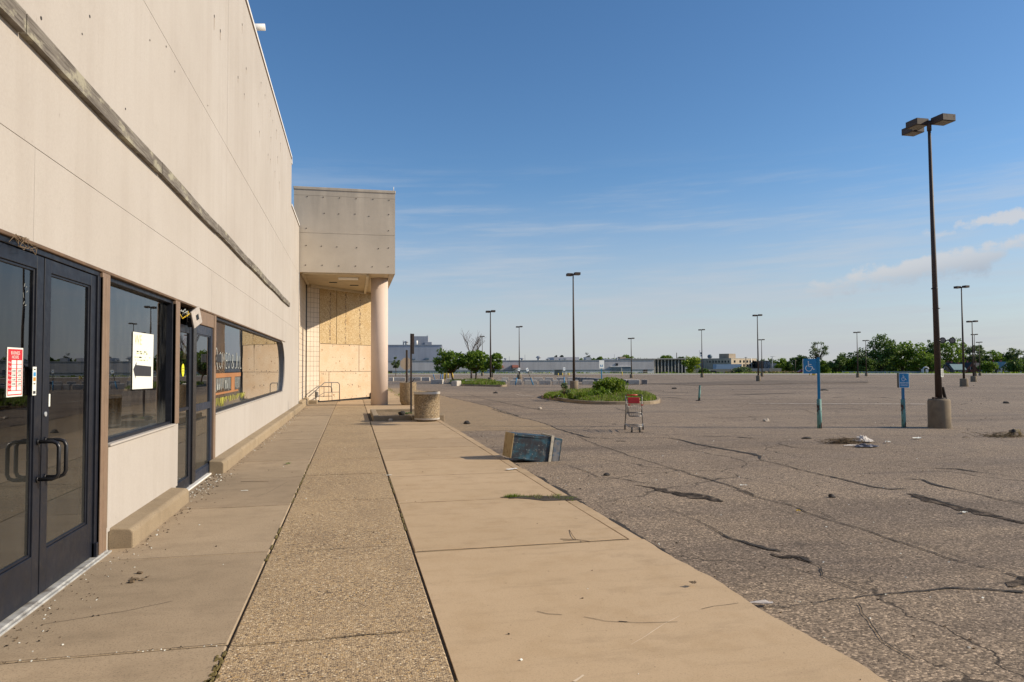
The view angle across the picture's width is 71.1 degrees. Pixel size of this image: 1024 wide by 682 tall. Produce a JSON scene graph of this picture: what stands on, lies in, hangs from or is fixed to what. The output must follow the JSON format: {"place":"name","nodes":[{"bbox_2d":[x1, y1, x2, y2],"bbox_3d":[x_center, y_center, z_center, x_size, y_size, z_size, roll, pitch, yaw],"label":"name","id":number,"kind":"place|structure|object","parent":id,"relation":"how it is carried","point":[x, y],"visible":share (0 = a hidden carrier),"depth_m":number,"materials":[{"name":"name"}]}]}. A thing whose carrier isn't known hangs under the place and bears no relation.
{"place":"outdoors","nodes":[
{"label":"outdoors","id":0,"kind":"place"},
{"bbox_2d":[0,401,457,681],"bbox_3d":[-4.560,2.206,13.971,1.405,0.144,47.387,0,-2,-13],"label":"sidewalk","id":1,"kind":"structure","parent":0,"point":[205,592],"depth_m":5.18,"materials":[{"name":"grey concrete"}]},
{"bbox_2d":[308,382,339,400],"bbox_3d":[-8.812,2.406,33.577,0.244,0.950,2.475,-1,-2,21],"label":"handrail","id":2,"kind":"object","parent":1,"relation":"on","point":[316,394],"visible":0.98,"depth_m":33.77,"materials":[{"name":"metal"}]},
{"bbox_2d":[204,422,457,681],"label":"moss","id":3,"kind":"object","parent":1,"relation":"on","point":[216,668],"visible":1,"depth_m":4.04,"materials":[{"name":"plant"}]},
{"bbox_2d":[46,454,734,623],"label":"slab cracks","id":4,"kind":"object","parent":1,"relation":"on","point":[538,611],"visible":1,"depth_m":4.61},
{"bbox_2d":[388,389,576,500],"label":"grass","id":5,"kind":"structure","parent":1,"relation":"on","point":[514,495],"depth_m":8.83,"materials":[{"name":"plant"}]},
{"bbox_2d":[214,406,453,681],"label":"aggregate sidewalk","id":6,"kind":"structure","parent":0,"point":[378,591],"depth_m":5.14,"materials":[{"name":"concrete"}]},
{"bbox_2d":[336,399,363,405],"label":"sidewalk","id":7,"kind":"structure","parent":0,"point":[351,403],"depth_m":32.57,"materials":[{"name":"beige concrete"}]},
{"bbox_2d":[293,186,395,407],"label":"boarded entrance building","id":8,"kind":"structure","parent":7,"relation":"on","point":[346,255],"depth_m":30.90,"materials":[{"name":"grey paint"}]},
{"bbox_2d":[363,391,413,413],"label":"sidewalk","id":9,"kind":"structure","parent":0,"point":[394,402],"depth_m":30.66,"materials":[{"name":"beige concrete"}]},
{"bbox_2d":[5,404,622,661],"bbox_3d":[-6.491,2.753,30.472,4.410,0.001,53.578,0,-2,-13],"label":"slab joint","id":10,"kind":"object","parent":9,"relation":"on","point":[334,548],"visible":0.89,"depth_m":6.29,"materials":[{"name":"concrete"}]},
{"bbox_2d":[400,378,415,404],"bbox_3d":[-4.503,2.184,31.054,0.720,1.166,0.720,0,-2,-13],"label":"litter bin","id":11,"kind":"object","parent":9,"relation":"on","point":[404,393],"visible":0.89,"depth_m":30.75,"materials":[{"name":"beige concrete"}]},
{"bbox_2d":[450,378,505,384],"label":"grass","id":12,"kind":"structure","parent":0,"point":[480,381],"depth_m":67.37,"materials":[{"name":"plant"}]},
{"bbox_2d":[370,420,626,552],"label":"sidewalk","id":13,"kind":"structure","parent":0,"point":[473,520],"depth_m":8.68,"materials":[{"name":"beige concrete"}]},
{"bbox_2d":[414,391,439,421],"bbox_3d":[-2.562,1.964,21.602,0.787,0.890,0.787,0,-2,-13],"label":"litter bin","id":14,"kind":"object","parent":13,"relation":"on","point":[426,406],"visible":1,"depth_m":21.28,"materials":[{"name":"concrete"}]},
{"bbox_2d":[500,495,581,500],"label":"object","id":15,"kind":"object","parent":13,"relation":"on","point":[545,498],"visible":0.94,"depth_m":8.71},
{"bbox_2d":[545,388,655,400],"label":"grass","id":16,"kind":"structure","parent":0,"point":[646,395],"depth_m":35.06,"materials":[{"name":"plant"}]},
{"bbox_2d":[248,0,1023,368],"label":"sky","id":17,"kind":"structure","parent":0,"point":[712,166],"materials":[{"name":"blue"}]},
{"bbox_2d":[415,539,887,681],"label":"sidewalk","id":18,"kind":"structure","parent":0,"point":[485,601],"depth_m":4.48,"materials":[{"name":"concrete"}]},
{"bbox_2d":[388,369,927,374],"bbox_3d":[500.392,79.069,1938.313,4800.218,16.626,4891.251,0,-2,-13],"label":"ground","id":19,"kind":"structure","parent":0,"point":[660,374],"depth_m":199.19,"materials":[{"name":"green plant"}]},
{"bbox_2d":[388,354,653,373],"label":"warehouse","id":20,"kind":"structure","parent":19,"relation":"on","point":[552,364],"depth_m":264.51,"materials":[{"name":"metal"}]},
{"bbox_2d":[388,336,442,360],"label":"factory block","id":21,"kind":"structure","parent":20,"relation":"on","point":[425,349],"depth_m":286.90,"materials":[{"name":"metal"}]},
{"bbox_2d":[615,358,685,373],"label":"office block","id":22,"kind":"structure","parent":19,"relation":"on","point":[668,365],"depth_m":274.28,"materials":[{"name":"concrete"}]},
{"bbox_2d":[681,356,700,372],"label":"tree","id":23,"kind":"object","parent":19,"relation":"on","point":[688,363],"visible":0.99,"depth_m":253.65,"materials":[{"name":"green plant"}]},
{"bbox_2d":[693,354,756,369],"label":"office building","id":24,"kind":"structure","parent":19,"relation":"on","point":[728,361],"depth_m":304.86,"materials":[{"name":"brick"}]},
{"bbox_2d":[754,361,776,367],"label":"glass building","id":25,"kind":"structure","parent":24,"relation":"attached to","point":[766,364],"depth_m":304.06,"materials":[{"name":"glass"}]},
{"bbox_2d":[696,368,780,372],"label":"boundary wall","id":26,"kind":"structure","parent":19,"relation":"on","point":[753,370],"depth_m":285.05,"materials":[{"name":"concrete"}]},
{"bbox_2d":[732,366,751,372],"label":"shrub","id":27,"kind":"object","parent":19,"relation":"on","point":[741,369],"visible":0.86,"depth_m":276.79,"materials":[{"name":"green plant"}]},
{"bbox_2d":[725,371,796,372],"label":"undergrowth","id":28,"kind":"object","parent":19,"relation":"on","point":[765,372],"visible":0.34,"depth_m":277.39,"materials":[{"name":"plant"}]},
{"bbox_2d":[775,358,791,371],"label":"tree","id":29,"kind":"object","parent":19,"relation":"on","point":[783,362],"visible":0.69,"depth_m":318.62,"materials":[{"name":"green plant"}]},
{"bbox_2d":[789,355,808,370],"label":"tree","id":30,"kind":"object","parent":19,"relation":"on","point":[799,362],"visible":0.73,"depth_m":298.36,"materials":[{"name":"green plant"}]},
{"bbox_2d":[579,358,1023,372],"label":"wood","id":31,"kind":"object","parent":19,"relation":"on","point":[895,369],"visible":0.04,"depth_m":342.21,"materials":[{"name":"green plant"}]},
{"bbox_2d":[808,341,828,359],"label":"tree","id":32,"kind":"object","parent":19,"relation":"on","point":[815,354],"visible":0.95,"depth_m":299.59,"materials":[{"name":"green plant"}]},
{"bbox_2d":[820,360,831,372],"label":"tree","id":33,"kind":"object","parent":19,"relation":"on","point":[824,367],"visible":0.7,"depth_m":316.96,"materials":[{"name":"green plant"}]},
{"bbox_2d":[827,356,847,372],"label":"tree","id":34,"kind":"object","parent":19,"relation":"on","point":[839,363],"visible":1,"depth_m":295.36,"materials":[{"name":"green plant"}]},
{"bbox_2d":[839,352,858,370],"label":"tree","id":35,"kind":"object","parent":19,"relation":"on","point":[852,361],"visible":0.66,"depth_m":297.86,"materials":[{"name":"green plant"}]},
{"bbox_2d":[855,356,878,370],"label":"tree","id":36,"kind":"object","parent":19,"relation":"on","point":[871,364],"visible":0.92,"depth_m":290.48,"materials":[{"name":"green plant"}]},
{"bbox_2d":[856,333,906,370],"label":"tree","id":37,"kind":"object","parent":19,"relation":"on","point":[885,355],"visible":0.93,"depth_m":296.09,"materials":[{"name":"green plant"}]},
{"bbox_2d":[842,371,920,373],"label":"panel fence","id":38,"kind":"object","parent":19,"relation":"on","point":[843,372],"visible":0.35,"depth_m":235.05,"materials":[{"name":"metal"}]},
{"bbox_2d":[889,340,920,370],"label":"tree","id":39,"kind":"object","parent":19,"relation":"on","point":[900,362],"visible":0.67,"depth_m":297.61,"materials":[{"name":"green plant"}]},
{"bbox_2d":[905,342,933,370],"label":"tree","id":40,"kind":"object","parent":19,"relation":"on","point":[916,354],"visible":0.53,"depth_m":295.37,"materials":[{"name":"green plant"}]},
{"bbox_2d":[919,340,933,354],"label":"tree","id":41,"kind":"object","parent":19,"relation":"on","point":[930,345],"visible":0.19,"depth_m":324.21,"materials":[{"name":"green plant"}]},
{"bbox_2d":[917,355,944,371],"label":"tree","id":42,"kind":"object","parent":19,"relation":"on","point":[930,363],"visible":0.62,"depth_m":286.14,"materials":[{"name":"green plant"}]},
{"bbox_2d":[928,337,967,362],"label":"tree","id":43,"kind":"object","parent":19,"relation":"on","point":[949,356],"visible":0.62,"depth_m":318.88,"materials":[{"name":"green plant"}]},
{"bbox_2d":[948,362,966,372],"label":"house","id":44,"kind":"structure","parent":19,"relation":"on","point":[957,367],"depth_m":301.33,"materials":[{"name":"grey brick"}]},
{"bbox_2d":[959,361,978,372],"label":"house","id":45,"kind":"structure","parent":19,"relation":"on","point":[968,366],"depth_m":305.06,"materials":[{"name":"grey brick"}]},
{"bbox_2d":[964,345,988,363],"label":"tree","id":46,"kind":"object","parent":19,"relation":"on","point":[977,347],"visible":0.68,"depth_m":323.26,"materials":[{"name":"green plant"}]},
{"bbox_2d":[977,360,998,372],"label":"tree","id":47,"kind":"object","parent":19,"relation":"on","point":[989,366],"visible":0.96,"depth_m":289.34,"materials":[{"name":"green plant"}]},
{"bbox_2d":[983,350,1006,362],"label":"tree","id":48,"kind":"object","parent":19,"relation":"on","point":[996,358],"visible":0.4,"depth_m":323.99,"materials":[{"name":"green plant"}]},
{"bbox_2d":[993,360,1006,372],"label":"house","id":49,"kind":"structure","parent":19,"relation":"on","point":[1000,363],"depth_m":302.64,"materials":[{"name":"blue"}]},
{"bbox_2d":[1001,358,1023,372],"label":"tree","id":50,"kind":"object","parent":19,"relation":"on","point":[1015,365],"visible":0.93,"depth_m":288.68,"materials":[{"name":"green plant"}]},
{"bbox_2d":[1006,348,1023,360],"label":"tree","id":51,"kind":"object","parent":19,"relation":"on","point":[1012,354],"visible":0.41,"depth_m":323.31,"materials":[{"name":"green plant"}]},
{"bbox_2d":[388,374,1023,681],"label":"parking lot","id":52,"kind":"structure","parent":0,"point":[991,624],"depth_m":9.42,"materials":[{"name":"asphalt"}]},
{"bbox_2d":[0,0,302,635],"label":"shop building","id":53,"kind":"structure","parent":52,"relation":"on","point":[145,168],"depth_m":6.97,"materials":[{"name":"beige paint"}]},
{"bbox_2d":[9,234,41,254],"bbox_3d":[-3.163,-0.630,4.663,0.049,0.107,0.482,0,-2,-13],"label":"dead vine","id":54,"kind":"object","parent":53,"relation":"attached to","point":[27,242],"visible":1,"depth_m":4.64,"materials":[{"name":"plant"}]},
{"bbox_2d":[0,242,60,621],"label":"glass door","id":55,"kind":"structure","parent":53,"relation":"in","point":[21,271],"depth_m":4.77,"materials":[{"name":"brown metal"}]},
{"bbox_2d":[6,347,22,396],"bbox_3d":[-3.245,0.203,4.680,0.005,0.320,0.225,0,-2,-13],"label":"business hours sign","id":56,"kind":"object","parent":55,"relation":"attached to","point":[14,375],"visible":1,"depth_m":4.67,"materials":[{"name":"paper"}]},
{"bbox_2d":[32,367,36,394],"bbox_3d":[-3.277,0.275,4.919,0.001,0.195,0.060,0,-2,-13],"label":"sticker strip","id":57,"kind":"object","parent":53,"relation":"attached to","point":[34,381],"visible":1,"depth_m":4.92,"materials":[{"name":"paper"}]},
{"bbox_2d":[38,258,95,594],"bbox_3d":[-3.443,0.610,5.548,0.341,2.363,1.035,0,-2,-13],"label":"glass door","id":58,"kind":"structure","parent":53,"relation":"in","point":[69,294],"depth_m":5.53,"materials":[{"name":"glass"}]},
{"bbox_2d":[108,277,172,442],"bbox_3d":[-3.926,0.218,7.506,0.140,1.515,2.434,0,-2,-13],"label":"display window","id":59,"kind":"structure","parent":53,"relation":"in","point":[131,411],"depth_m":7.44,"materials":[{"name":"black glass"}]},
{"bbox_2d":[132,332,153,388],"bbox_3d":[-3.962,0.216,7.708,0.004,0.605,0.775,0,-2,-13],"label":"arrow notice","id":60,"kind":"object","parent":53,"relation":"attached to","point":[142,370],"visible":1,"depth_m":7.67,"materials":[{"name":"paper"}]},
{"bbox_2d":[180,306,201,328],"bbox_3d":[-4.244,-0.320,9.353,0.118,0.303,0.665,0,-2,1],"label":"hanging light box","id":61,"kind":"object","parent":53,"relation":"hanging from","point":[193,318],"visible":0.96,"depth_m":9.47,"materials":[{"name":"metal"}]},
{"bbox_2d":[195,325,212,480],"bbox_3d":[-4.542,0.879,10.483,0.045,2.200,1.370,0,-2,-13],"label":"glass door","id":62,"kind":"structure","parent":53,"relation":"in","point":[204,334],"depth_m":10.64,"materials":[{"name":"glass"}]},
{"bbox_2d":[215,317,283,412],"bbox_3d":[-6.060,0.602,17.086,0.120,1.555,11.930,0,-2,-13],"label":"display window","id":63,"kind":"structure","parent":53,"relation":"in","point":[260,356],"depth_m":15.40,"materials":[{"name":"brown glass"}]},
{"bbox_2d":[216,348,244,405],"bbox_3d":[-5.185,0.651,13.183,0.004,1.011,3.879,0,-2,-13],"label":"painted window sign","id":64,"kind":"object","parent":63,"relation":"attached to","point":[232,376],"visible":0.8,"depth_m":13.01,"materials":[{"name":"orange paint"}]},
{"bbox_2d":[391,356,399,375],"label":"tree","id":65,"kind":"object","parent":52,"relation":"on","point":[396,364],"visible":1,"depth_m":149.94,"materials":[{"name":"green plant"}]},
{"bbox_2d":[400,350,409,381],"bbox_3d":[-6.644,1.982,45.051,0.739,2.840,0.100,0,-2,0],"label":"octagonal sign","id":66,"kind":"object","parent":52,"relation":"on","point":[404,363],"visible":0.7,"depth_m":45.06,"materials":[{"name":"metal"}]},
{"bbox_2d":[370,408,443,420],"bbox_3d":[-3.546,2.467,23.712,2.160,0.250,3.780,0,-2,-13],"label":"kerbed planter","id":67,"kind":"object","parent":52,"relation":"on","point":[381,414],"visible":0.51,"depth_m":22.29,"materials":[{"name":"concrete"}]},
{"bbox_2d":[410,334,413,413],"bbox_3d":[-3.361,1.153,24.120,0.130,2.805,0.080,0,-2,-13],"label":"rusty post","id":68,"kind":"object","parent":67,"relation":"on","point":[411,344],"visible":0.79,"depth_m":24.10,"materials":[{"name":"metal"}]},
{"bbox_2d":[431,379,443,383],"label":"concrete block","id":69,"kind":"object","parent":52,"relation":"on","point":[437,381],"depth_m":74.64,"materials":[{"name":"white paint"}]},
{"bbox_2d":[388,388,555,430],"bbox_3d":[-4.471,3.132,39.166,3.115,0.022,41.283,0,-2,-13],"label":"gutter","id":70,"kind":"object","parent":52,"relation":"on","point":[457,413],"visible":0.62,"depth_m":23.36,"materials":[{"name":"concrete"}]},
{"bbox_2d":[461,328,484,377],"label":"bare tree","id":71,"kind":"object","parent":52,"relation":"on","point":[475,344],"visible":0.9,"depth_m":99.94,"materials":[{"name":"plant"}]},
{"bbox_2d":[449,382,506,386],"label":"parking island","id":72,"kind":"structure","parent":52,"relation":"on","point":[489,385],"depth_m":64.95,"materials":[{"name":"concrete"}]},
{"bbox_2d":[433,348,465,379],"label":"leafy tree","id":73,"kind":"object","parent":72,"relation":"on","point":[446,364],"visible":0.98,"depth_m":78.39,"materials":[{"name":"plant"}]},
{"bbox_2d":[460,350,489,378],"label":"leafy tree","id":74,"kind":"object","parent":72,"relation":"on","point":[473,364],"visible":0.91,"depth_m":77.85,"materials":[{"name":"green plant"}]},
{"bbox_2d":[486,310,494,379],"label":"lamp post","id":75,"kind":"object","parent":72,"relation":"on","point":[491,378],"visible":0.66,"depth_m":72.49,"materials":[{"name":"metal"}]},
{"bbox_2d":[483,352,502,376],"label":"leafy tree","id":76,"kind":"object","parent":72,"relation":"on","point":[497,357],"visible":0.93,"depth_m":74.81,"materials":[{"name":"green plant"}]},
{"bbox_2d":[2,385,1014,679],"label":"debris","id":77,"kind":"object","parent":52,"relation":"on","point":[132,579],"visible":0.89,"depth_m":6.53,"materials":[{"name":"paper"}]},
{"bbox_2d":[388,389,640,539],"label":"kerb","id":78,"kind":"structure","parent":52,"relation":"on","point":[610,524],"depth_m":9.33,"materials":[{"name":"beige concrete"}]},
{"bbox_2d":[516,326,522,378],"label":"lamp post","id":79,"kind":"object","parent":52,"relation":"on","point":[519,376],"visible":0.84,"depth_m":108.70,"materials":[{"name":"metal"}]},
{"bbox_2d":[524,380,536,384],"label":"concrete block","id":80,"kind":"object","parent":52,"relation":"on","point":[527,382],"depth_m":71.22,"materials":[{"name":"white paint"}]},
{"bbox_2d":[502,431,561,461],"bbox_3d":[0.359,1.898,12.794,0.926,0.524,0.524,10,-5,-19],"label":"overturned bin","id":81,"kind":"object","parent":52,"relation":"on","point":[542,447],"visible":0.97,"depth_m":12.59,"materials":[{"name":"blue paint"}]},
{"bbox_2d":[539,380,550,384],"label":"concrete block","id":82,"kind":"object","parent":52,"relation":"on","point":[544,382],"depth_m":71.21,"materials":[{"name":"white paint"}]},
{"bbox_2d":[566,272,580,388],"bbox_3d":[4.553,-0.549,52.846,0.860,8.990,0.880,0,-2,-13],"label":"lamp post","id":83,"kind":"object","parent":52,"relation":"on","point":[573,384],"visible":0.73,"depth_m":52.72,"materials":[{"name":"metal"}]},
{"bbox_2d":[541,394,659,404],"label":"parking island","id":84,"kind":"structure","parent":52,"relation":"on","point":[604,402],"depth_m":32.89,"materials":[{"name":"concrete"}]},
{"bbox_2d":[543,393,563,398],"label":"weeds","id":85,"kind":"object","parent":84,"relation":"on","point":[551,395],"visible":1,"depth_m":35.67,"materials":[{"name":"green plant"}]},
{"bbox_2d":[559,382,570,394],"bbox_3d":[2.707,2.475,36.759,0.559,0.793,0.772,-1,-2,26],"label":"tall weed","id":86,"kind":"object","parent":84,"relation":"on","point":[565,386],"visible":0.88,"depth_m":36.64,"materials":[{"name":"green plant"}]},
{"bbox_2d":[567,392,587,398],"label":"weeds","id":87,"kind":"object","parent":84,"relation":"on","point":[571,395],"visible":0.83,"depth_m":34.61,"materials":[{"name":"green plant"}]},
{"bbox_2d":[589,386,610,394],"bbox_3d":[4.489,2.623,36.530,1.190,0.652,1.098,0,-2,-13],"label":"bush","id":88,"kind":"object","parent":84,"relation":"on","point":[604,391],"visible":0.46,"depth_m":36.44,"materials":[{"name":"green plant"}]},
{"bbox_2d":[591,377,628,393],"bbox_3d":[5.186,2.477,38.097,1.916,1.177,1.925,0,-2,-13],"label":"bush","id":89,"kind":"object","parent":84,"relation":"on","point":[611,384],"visible":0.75,"depth_m":37.62,"materials":[{"name":"green plant"}]},
{"bbox_2d":[624,394,643,431],"bbox_3d":[3.225,1.892,18.834,0.516,0.943,0.984,-1,-2,6],"label":"shopping cart","id":90,"kind":"object","parent":52,"relation":"on","point":[633,400],"visible":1,"depth_m":19.06,"materials":[{"name":"metal"}]},
{"bbox_2d":[628,380,639,384],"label":"concrete block","id":91,"kind":"object","parent":52,"relation":"on","point":[633,382],"depth_m":72.02,"materials":[{"name":"white paint"}]},
{"bbox_2d":[698,329,704,377],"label":"lamp post","id":92,"kind":"object","parent":52,"relation":"on","point":[702,375],"visible":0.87,"depth_m":125.98,"materials":[{"name":"metal"}]},
{"bbox_2d":[578,380,867,384],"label":"asphalt patch","id":93,"kind":"object","parent":52,"relation":"on","point":[741,382],"visible":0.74,"depth_m":80.49,"materials":[{"name":"asphalt"}]},
{"bbox_2d":[442,389,1023,658],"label":"pavement cracks","id":94,"kind":"object","parent":52,"relation":"on","point":[613,520],"visible":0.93,"depth_m":7.82,"materials":[{"name":"asphalt"}]},
{"bbox_2d":[752,314,761,380],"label":"lamp post","id":95,"kind":"object","parent":52,"relation":"on","point":[758,377],"visible":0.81,"depth_m":88.80,"materials":[{"name":"metal"}]},
{"bbox_2d":[750,600,772,603],"bbox_3d":[1.701,1.808,4.957,0.200,0.019,0.059,0,-2,-1],"label":"plastic scrap","id":96,"kind":"object","parent":52,"relation":"on","point":[759,602],"visible":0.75,"depth_m":4.95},
{"bbox_2d":[803,357,821,427],"bbox_3d":[8.257,1.474,19.701,0.461,2.040,0.122,-1,-2,8],"label":"access sign","id":97,"kind":"object","parent":52,"relation":"on","point":[811,366],"visible":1,"depth_m":19.68,"materials":[{"name":"metal"}]},
{"bbox_2d":[639,485,1023,586],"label":"pavement hollows","id":98,"kind":"object","parent":52,"relation":"on","point":[1018,581],"visible":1,"depth_m":8.42,"materials":[{"name":"asphalt"}]},
{"bbox_2d":[815,436,876,443],"bbox_3d":[7.276,2.190,15.741,1.452,0.174,0.661,0,-2,-13],"label":"twig pile","id":99,"kind":"object","parent":52,"relation":"on","point":[844,440],"visible":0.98,"depth_m":15.62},
{"bbox_2d":[853,435,873,441],"bbox_3d":[7.789,2.154,15.877,0.535,0.154,0.341,0,-2,-13],"label":"cloth bundle","id":100,"kind":"object","parent":99,"relation":"on","point":[864,438],"visible":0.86,"depth_m":15.82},
{"bbox_2d":[855,443,877,446],"bbox_3d":[7.394,2.166,14.934,0.549,0.074,0.286,0,-2,-13],"label":"dark cloth","id":101,"kind":"object","parent":52,"relation":"on","point":[864,445],"visible":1,"depth_m":14.89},
{"bbox_2d":[897,373,908,427],"bbox_3d":[10.920,1.702,20.002,0.313,1.610,0.122,0,-2,-13],"label":"access sign","id":102,"kind":"object","parent":52,"relation":"on","point":[902,381],"visible":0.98,"depth_m":19.98,"materials":[{"name":"metal"}]},
{"bbox_2d":[902,113,955,428],"bbox_3d":[11.694,-1.762,20.197,0.855,8.950,1.405,0,-2,-13],"label":"lamp post","id":103,"kind":"object","parent":52,"relation":"on","point":[939,411],"visible":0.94,"depth_m":19.89,"materials":[{"name":"metal"}]},
{"bbox_2d":[954,285,969,386],"bbox_3d":[40.104,-0.286,63.746,0.860,9.278,0.880,0,-2,-13],"label":"lamp post","id":104,"kind":"object","parent":52,"relation":"on","point":[963,381],"visible":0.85,"depth_m":63.67,"materials":[{"name":"metal"}]},
{"bbox_2d":[966,320,977,381],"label":"lamp post","id":105,"kind":"object","parent":52,"relation":"on","point":[973,378],"visible":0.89,"depth_m":85.74,"materials":[{"name":"metal"}]},
{"bbox_2d":[963,429,1023,438],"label":"twig pile","id":106,"kind":"object","parent":52,"relation":"on","point":[1008,434],"visible":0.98,"depth_m":17.14,"materials":[{"name":"wood"}]},
{"bbox_2d":[388,371,1023,373],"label":"grass","id":107,"kind":"structure","parent":0,"point":[680,373],"depth_m":221.29,"materials":[{"name":"plant"}]},
{"bbox_2d":[844,373,1023,373],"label":"street","id":108,"kind":"structure","parent":0,"point":[950,373],"depth_m":212.27,"materials":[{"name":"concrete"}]},
{"bbox_2d":[940,337,955,342],"bbox_3d":[12.082,-0.017,19.926,0.476,0.168,0.140,0,-2,-13],"label":"twin floodlight","id":109,"kind":"object","parent":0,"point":[950,340],"visible":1,"depth_m":19.91,"materials":[{"name":"black metal"}]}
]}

